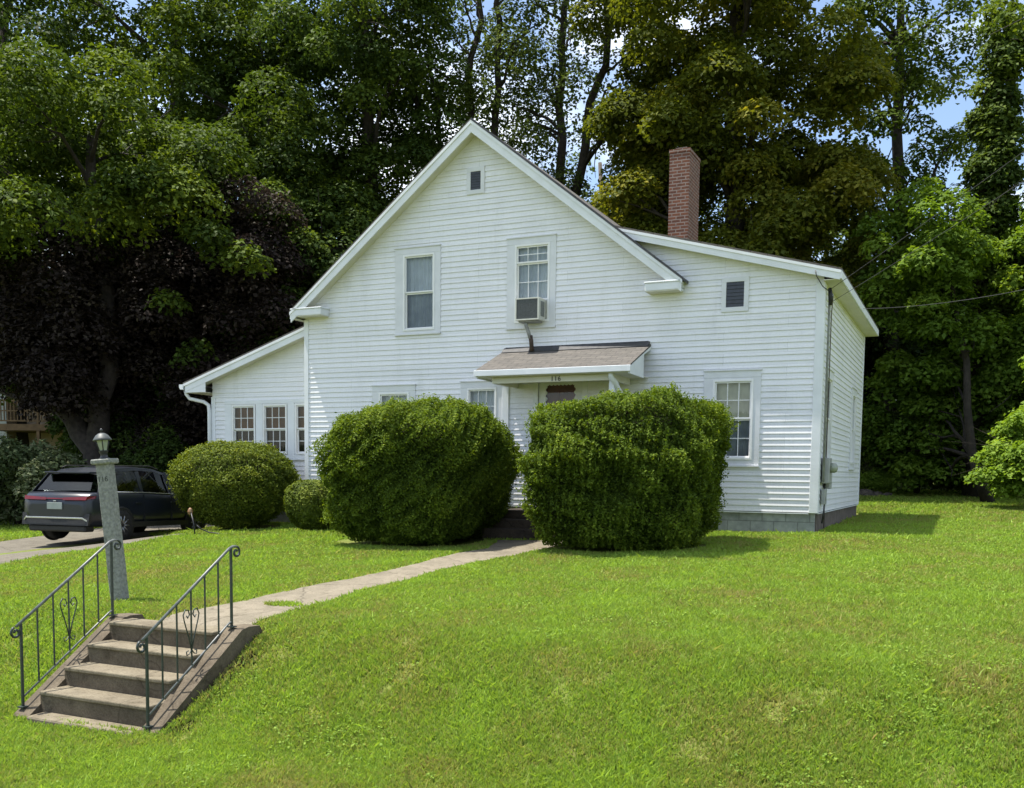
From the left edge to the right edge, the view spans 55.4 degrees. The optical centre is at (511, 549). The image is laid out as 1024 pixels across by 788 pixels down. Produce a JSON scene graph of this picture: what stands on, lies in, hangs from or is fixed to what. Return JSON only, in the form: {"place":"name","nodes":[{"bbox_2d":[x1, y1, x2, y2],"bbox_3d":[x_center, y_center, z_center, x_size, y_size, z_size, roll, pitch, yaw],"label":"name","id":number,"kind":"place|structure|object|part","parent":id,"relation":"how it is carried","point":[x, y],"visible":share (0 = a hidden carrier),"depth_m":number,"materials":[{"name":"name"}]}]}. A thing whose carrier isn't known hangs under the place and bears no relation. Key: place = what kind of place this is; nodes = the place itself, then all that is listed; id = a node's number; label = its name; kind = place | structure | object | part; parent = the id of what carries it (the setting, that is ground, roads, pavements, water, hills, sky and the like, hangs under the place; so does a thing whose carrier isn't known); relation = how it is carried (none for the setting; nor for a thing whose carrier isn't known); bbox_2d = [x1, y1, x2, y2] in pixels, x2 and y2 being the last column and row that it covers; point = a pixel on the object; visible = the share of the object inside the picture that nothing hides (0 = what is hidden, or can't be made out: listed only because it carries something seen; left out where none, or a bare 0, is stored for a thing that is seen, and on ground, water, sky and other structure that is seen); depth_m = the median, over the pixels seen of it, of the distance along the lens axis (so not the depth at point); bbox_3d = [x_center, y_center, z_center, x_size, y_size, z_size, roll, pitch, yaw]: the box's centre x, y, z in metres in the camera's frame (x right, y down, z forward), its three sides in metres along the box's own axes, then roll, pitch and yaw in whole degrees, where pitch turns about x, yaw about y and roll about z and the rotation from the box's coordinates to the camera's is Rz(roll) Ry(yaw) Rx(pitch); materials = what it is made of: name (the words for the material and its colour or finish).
{"place":"outdoors","nodes":[
{"label":"outdoors","id":0,"kind":"place"},
{"bbox_2d":[0,524,213,564],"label":"driveway","id":1,"kind":"structure","parent":0,"point":[40,542],"depth_m":21.04,"materials":[{"name":"grey concrete"}]},
{"bbox_2d":[22,465,204,539],"bbox_3d":[-8.691,-1.067,22.006,2.062,1.660,4.457,2,4,17],"label":"parked car","id":2,"kind":"object","parent":1,"relation":"on","point":[61,503],"visible":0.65,"depth_m":20.55,"materials":[{"name":"blue paint"}]},
{"bbox_3d":[-9.213,-1.402,20.257,1.330,0.348,0.277,2,4,17],"label":"rear window","id":3,"kind":"part","parent":2,"relation":"part of","materials":[{"name":"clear glass"}]},
{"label":"side window","id":4,"kind":"part","parent":2,"relation":"part of","materials":[{"name":"black glass"}]},
{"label":"side window","id":5,"kind":"part","parent":2,"relation":"part of","materials":[{"name":"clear glass"}]},
{"bbox_2d":[163,539,557,626],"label":"path","id":6,"kind":"structure","parent":0,"point":[249,611],"depth_m":12.00,"materials":[{"name":"beige concrete"}]},
{"bbox_2d":[0,483,1023,787],"bbox_3d":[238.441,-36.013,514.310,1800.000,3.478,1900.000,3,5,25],"label":"lawn","id":7,"kind":"structure","parent":0,"point":[456,543],"depth_m":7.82,"materials":[{"name":"plant"}]},
{"bbox_2d":[0,385,64,448],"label":"neighbour house","id":8,"kind":"structure","parent":7,"relation":"on","point":[34,428],"depth_m":39.31,"materials":[{"name":"brown wood"}]},
{"bbox_2d":[0,428,92,524],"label":"flowering shrub","id":9,"kind":"object","parent":7,"relation":"on","point":[22,471],"visible":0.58,"depth_m":25.50,"materials":[{"name":"green plant"}]},
{"bbox_2d":[44,293,85,457],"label":"understory tree","id":10,"kind":"object","parent":7,"relation":"on","point":[53,428],"depth_m":34.13,"materials":[{"name":"green plant"}]},
{"bbox_2d":[0,0,163,447],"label":"broadleaf tree","id":11,"kind":"object","parent":7,"relation":"on","point":[8,9],"visible":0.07,"depth_m":39.98,"materials":[{"name":"green plant"}]},
{"bbox_2d":[90,428,128,599],"bbox_3d":[-4.637,-0.198,11.325,0.230,2.412,0.230,-4,5,10],"label":"lamp post","id":12,"kind":"object","parent":7,"relation":"on","point":[104,463],"visible":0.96,"depth_m":11.25,"materials":[{"name":"grey stone"}]},
{"bbox_2d":[50,377,191,464],"bbox_3d":[-12.688,-3.408,32.582,4.641,4.807,5.954,-3,6,-37],"label":"dark shrub","id":13,"kind":"object","parent":7,"relation":"on","point":[69,443],"visible":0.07,"depth_m":31.36,"materials":[{"name":"green plant"}]},
{"bbox_2d":[13,613,262,746],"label":"entry steps","id":14,"kind":"structure","parent":7,"relation":"on","point":[97,676],"depth_m":9.12,"materials":[{"name":"concrete"}]},
{"bbox_2d":[10,539,121,709],"bbox_3d":[-4.330,0.706,9.551,0.070,1.567,1.320,3,5,25],"label":"handrail","id":15,"kind":"object","parent":14,"relation":"on","point":[19,624],"visible":1,"depth_m":9.51,"materials":[{"name":"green metal"}]},
{"bbox_2d":[136,545,240,729],"bbox_3d":[-2.917,0.773,8.893,0.070,1.567,1.320,3,5,25],"label":"handrail","id":16,"kind":"object","parent":14,"relation":"on","point":[147,726],"visible":1,"depth_m":8.85,"materials":[{"name":"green metal"}]},
{"bbox_2d":[0,34,276,464],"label":"broadleaf tree","id":17,"kind":"object","parent":7,"relation":"on","point":[33,119],"visible":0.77,"depth_m":27.45,"materials":[{"name":"green plant"}]},
{"bbox_2d":[71,252,221,454],"bbox_3d":[-11.878,-6.083,34.881,8.628,9.575,8.748,2,5,13],"label":"understory tree","id":18,"kind":"object","parent":7,"relation":"on","point":[155,388],"visible":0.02,"depth_m":31.51,"materials":[{"name":"green plant"}]},
{"bbox_2d":[109,415,190,494],"bbox_3d":[-10.975,-1.775,30.246,5.011,4.605,4.406,-2,5,-31],"label":"dark shrub","id":19,"kind":"object","parent":7,"relation":"on","point":[141,458],"visible":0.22,"depth_m":29.06,"materials":[{"name":"green plant"}]},
{"bbox_2d":[0,150,313,467],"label":"purple leaved tree","id":20,"kind":"object","parent":7,"relation":"on","point":[45,366],"visible":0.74,"depth_m":28.97,"materials":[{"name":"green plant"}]},
{"bbox_2d":[1,0,333,291],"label":"broadleaf tree","id":21,"kind":"object","parent":7,"relation":"on","point":[162,11],"visible":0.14,"depth_m":36.57,"materials":[{"name":"green plant"}]},
{"bbox_2d":[187,508,194,533],"bbox_3d":[-6.603,-0.550,20.185,0.283,0.633,0.113,4,6,36],"label":"garden stake","id":22,"kind":"object","parent":7,"relation":"on","point":[190,511],"visible":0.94,"depth_m":20.16,"materials":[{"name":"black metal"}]},
{"bbox_2d":[141,267,306,431],"bbox_3d":[-8.935,-5.542,33.198,7.602,8.725,7.145,3,5,25],"label":"understory tree","id":23,"kind":"object","parent":7,"relation":"on","point":[233,338],"visible":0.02,"depth_m":30.83,"materials":[{"name":"green plant"}]},
{"bbox_2d":[165,439,301,527],"bbox_3d":[-6.224,-1.479,21.871,3.015,1.985,2.408,3,5,25],"label":"round shrub","id":24,"kind":"object","parent":7,"relation":"on","point":[224,484],"visible":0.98,"depth_m":21.06,"materials":[{"name":"green plant"}]},
{"bbox_2d":[117,0,411,301],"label":"broadleaf tree","id":25,"kind":"object","parent":7,"relation":"on","point":[267,105],"visible":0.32,"depth_m":34.23,"materials":[{"name":"green plant"}]},
{"bbox_2d":[204,176,378,358],"bbox_3d":[-7.182,-6.844,32.892,6.812,11.344,7.054,-2,5,-28],"label":"broadleaf tree","id":26,"kind":"object","parent":7,"relation":"on","point":[323,250],"visible":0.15,"depth_m":31.28,"materials":[{"name":"green plant"}]},
{"bbox_2d":[283,479,329,529],"bbox_3d":[-4.173,-0.953,20.550,1.298,1.108,1.192,3,5,25],"label":"shrub","id":27,"kind":"object","parent":7,"relation":"on","point":[303,503],"visible":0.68,"depth_m":20.11,"materials":[{"name":"green plant"}]},
{"bbox_2d":[241,0,479,286],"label":"broadleaf tree","id":28,"kind":"object","parent":7,"relation":"on","point":[359,54],"visible":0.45,"depth_m":33.48,"materials":[{"name":"green plant"}]},
{"bbox_2d":[306,392,525,544],"bbox_3d":[-1.590,-1.442,17.553,3.133,2.597,3.538,3,5,25],"label":"evergreen shrub","id":29,"kind":"object","parent":7,"relation":"on","point":[423,470],"visible":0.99,"depth_m":16.32,"materials":[{"name":"green plant"}]},
{"bbox_2d":[358,8,488,198],"bbox_3d":[-3.036,-10.930,36.794,4.576,18.657,4.743,3,5,25],"label":"tall tree","id":30,"kind":"object","parent":7,"relation":"on","point":[416,102],"visible":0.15,"depth_m":35.89,"materials":[{"name":"green plant"}]},
{"bbox_2d":[377,0,578,167],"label":"tall tree","id":31,"kind":"object","parent":7,"relation":"on","point":[495,57],"visible":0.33,"depth_m":35.97,"materials":[{"name":"green plant"}]},
{"bbox_2d":[2,519,1023,787],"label":"clover","id":32,"kind":"object","parent":7,"relation":"on","point":[598,633],"visible":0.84,"depth_m":8.20,"materials":[{"name":"green plant"}]},
{"bbox_2d":[482,508,553,539],"bbox_3d":[0.752,-0.312,18.417,2.200,0.840,2.095,3,5,25],"label":"stoop","id":33,"kind":"object","parent":7,"relation":"on","point":[514,523],"visible":0.13,"depth_m":17.84,"materials":[{"name":"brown concrete"}]},
{"bbox_2d":[179,118,878,532],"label":"house","id":34,"kind":"structure","parent":7,"relation":"on","point":[467,236],"depth_m":19.40,"materials":[{"name":"white plastic"}]},
{"bbox_2d":[232,405,255,442],"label":"window","id":35,"kind":"structure","parent":34,"relation":"in","point":[243,416],"depth_m":23.38,"materials":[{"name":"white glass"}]},
{"bbox_2d":[262,404,287,453],"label":"window","id":36,"kind":"structure","parent":34,"relation":"in","point":[275,419],"depth_m":22.99,"materials":[{"name":"white glass"}]},
{"bbox_2d":[295,403,304,453],"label":"window","id":37,"kind":"structure","parent":34,"relation":"in","point":[299,408],"depth_m":22.68,"materials":[{"name":"white glass"}]},
{"bbox_2d":[371,384,415,406],"bbox_3d":[-2.466,-2.680,21.075,1.235,1.875,0.400,3,5,25],"label":"window","id":38,"kind":"structure","parent":34,"relation":"in","point":[382,393],"depth_m":20.91,"materials":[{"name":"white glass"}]},
{"bbox_2d":[394,244,440,335],"bbox_3d":[-1.884,-5.410,20.604,1.240,2.055,0.400,3,5,25],"label":"window","id":39,"kind":"structure","parent":34,"relation":"in","point":[417,268],"depth_m":20.57,"materials":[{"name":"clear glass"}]},
{"bbox_2d":[460,380,501,421],"bbox_3d":[-0.555,-2.611,20.183,1.155,1.920,0.400,3,5,25],"label":"window","id":40,"kind":"structure","parent":34,"relation":"in","point":[480,391],"depth_m":20.04,"materials":[{"name":"white glass"}]},
{"bbox_2d":[515,297,546,351],"bbox_3d":[0.427,-4.433,19.301,0.590,1.019,0.484,3,5,25],"label":"air conditioner","id":41,"kind":"object","parent":34,"relation":"attached to","point":[530,310],"visible":1,"depth_m":19.12,"materials":[{"name":"white metal"}]},
{"bbox_2d":[505,233,556,329],"bbox_3d":[0.469,-5.303,19.509,1.235,2.015,0.400,3,5,25],"label":"window","id":42,"kind":"structure","parent":34,"relation":"in","point":[531,260],"depth_m":19.43,"materials":[{"name":"clear glass"}]},
{"bbox_2d":[533,373,587,506],"bbox_3d":[0.967,-2.167,19.401,1.200,2.650,0.191,3,5,25],"label":"door","id":43,"kind":"structure","parent":34,"relation":"in","point":[549,392],"depth_m":19.39,"materials":[{"name":"wood"}]},
{"bbox_2d":[703,368,761,466],"bbox_3d":[4.103,-2.394,18.015,1.220,1.940,0.400,3,5,25],"label":"window","id":44,"kind":"structure","parent":34,"relation":"in","point":[739,389],"depth_m":17.88,"materials":[{"name":"clear glass"}]},
{"bbox_2d":[821,367,834,464],"bbox_3d":[5.721,-2.433,18.177,0.400,2.020,1.270,3,5,25],"label":"window","id":45,"kind":"structure","parent":34,"relation":"in","point":[832,372],"depth_m":18.41,"materials":[{"name":"white glass"}]},
{"bbox_2d":[848,387,857,469],"bbox_3d":[7.528,-2.711,22.031,0.400,2.020,1.220,3,5,25],"label":"window","id":46,"kind":"structure","parent":34,"relation":"in","point":[853,403],"depth_m":22.05,"materials":[{"name":"white glass"}]},
{"bbox_2d":[832,181,1022,301],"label":"overhead wire","id":47,"kind":"object","parent":34,"relation":"attached to","point":[932,239],"visible":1,"depth_m":14.76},
{"bbox_2d":[831,151,1023,288],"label":"overhead wire","id":48,"kind":"object","parent":34,"relation":"attached to","point":[932,217],"visible":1,"depth_m":14.76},
{"bbox_2d":[863,289,1023,308],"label":"overhead wire","id":49,"kind":"object","parent":34,"relation":"attached to","point":[940,303],"visible":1,"depth_m":17.67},
{"bbox_2d":[459,0,676,204],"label":"tall tree","id":50,"kind":"object","parent":7,"relation":"on","point":[559,135],"visible":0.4,"depth_m":36.21,"materials":[{"name":"green plant"}]},
{"bbox_2d":[565,152,602,205],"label":"tree","id":51,"kind":"object","parent":7,"relation":"on","point":[592,167],"visible":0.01,"depth_m":52.24,"materials":[{"name":"plant"}]},
{"bbox_2d":[513,381,740,551],"bbox_3d":[1.849,-1.341,15.820,3.387,2.599,3.690,3,5,25],"label":"evergreen shrub","id":52,"kind":"object","parent":7,"relation":"on","point":[627,470],"visible":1,"depth_m":14.64,"materials":[{"name":"green plant"}]},
{"bbox_2d":[598,153,725,228],"bbox_3d":[5.574,-9.097,39.495,6.641,13.594,7.332,-1,5,-25],"label":"broadleaf tree","id":53,"kind":"object","parent":7,"relation":"on","point":[606,167],"depth_m":38.17,"materials":[{"name":"green plant"}]},
{"bbox_2d":[566,0,915,303],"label":"maple tree","id":54,"kind":"object","parent":7,"relation":"on","point":[774,178],"visible":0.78,"depth_m":30.80,"materials":[{"name":"green plant"}]},
{"bbox_2d":[746,205,916,389],"bbox_3d":[11.876,-8.088,38.939,8.696,11.493,8.120,0,4,-6],"label":"broadleaf tree","id":55,"kind":"object","parent":7,"relation":"on","point":[833,251],"visible":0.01,"depth_m":37.02,"materials":[{"name":"green plant"}]},
{"bbox_2d":[859,489,873,496],"bbox_3d":[11.663,-1.808,32.182,0.571,0.409,0.592,3,5,25],"label":"rock","id":56,"kind":"object","parent":7,"relation":"on","point":[865,492],"visible":0.59,"depth_m":31.98,"materials":[{"name":"grey stone"}]},
{"bbox_2d":[873,490,882,495],"bbox_3d":[12.047,-1.792,32.200,0.402,0.351,0.484,3,5,25],"label":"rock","id":57,"kind":"object","parent":7,"relation":"on","point":[877,493],"visible":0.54,"depth_m":32.03,"materials":[{"name":"grey stone"}]},
{"bbox_2d":[859,462,900,491],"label":"plant","id":58,"kind":"object","parent":7,"relation":"on","point":[872,479],"visible":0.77,"depth_m":32.11,"materials":[{"name":"green plant"}]},
{"bbox_2d":[834,252,959,472],"bbox_3d":[13.838,-7.104,38.968,7.709,9.373,7.046,3,5,25],"label":"understory tree","id":59,"kind":"object","parent":7,"relation":"on","point":[868,360],"visible":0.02,"depth_m":36.52,"materials":[{"name":"green plant"}]},
{"bbox_2d":[819,0,989,489],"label":"tall tree","id":60,"kind":"object","parent":7,"relation":"on","point":[899,39],"visible":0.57,"depth_m":34.95,"materials":[{"name":"green plant"}]},
{"bbox_2d":[860,399,961,492],"bbox_3d":[13.731,-3.517,32.843,5.324,3.495,3.665,3,5,25],"label":"dark shrub","id":61,"kind":"object","parent":7,"relation":"on","point":[952,485],"visible":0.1,"depth_m":32.59,"materials":[{"name":"green plant"}]},
{"bbox_2d":[850,174,1021,502],"bbox_3d":[12.784,-6.321,29.934,5.222,9.921,6.050,3,5,25],"label":"broadleaf tree","id":62,"kind":"object","parent":7,"relation":"on","point":[950,263],"visible":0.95,"depth_m":29.37,"materials":[{"name":"green plant"}]},
{"bbox_2d":[864,203,1023,487],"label":"understory tree","id":63,"kind":"object","parent":7,"relation":"on","point":[916,353],"visible":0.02,"depth_m":36.06,"materials":[{"name":"green plant"}]},
{"bbox_2d":[943,422,999,485],"bbox_3d":[15.820,-3.125,32.396,3.786,4.363,3.507,5,6,41],"label":"dark shrub","id":64,"kind":"object","parent":7,"relation":"on","point":[960,464],"visible":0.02,"depth_m":32.06,"materials":[{"name":"green plant"}]},
{"bbox_2d":[947,0,1023,496],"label":"vine covered tree","id":65,"kind":"object","parent":7,"relation":"on","point":[994,124],"visible":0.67,"depth_m":29.77,"materials":[{"name":"green plant"}]},
{"bbox_2d":[951,356,1023,498],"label":"leafy shrub","id":66,"kind":"object","parent":7,"relation":"on","point":[1007,467],"visible":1,"depth_m":25.38,"materials":[{"name":"green plant"}]},
{"bbox_2d":[954,190,1023,462],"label":"broadleaf tree","id":67,"kind":"object","parent":7,"relation":"on","point":[1000,370],"visible":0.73,"depth_m":29.21,"materials":[{"name":"green plant"}]},
{"bbox_2d":[965,0,1023,42],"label":"overhanging tree","id":68,"kind":"object","parent":7,"relation":"on","point":[1006,13],"visible":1,"depth_m":26.32,"materials":[{"name":"green plant"}]},
{"bbox_2d":[3,0,1023,261],"label":"sky","id":69,"kind":"structure","parent":0,"point":[947,115],"materials":[{"name":"blue"}]}
]}

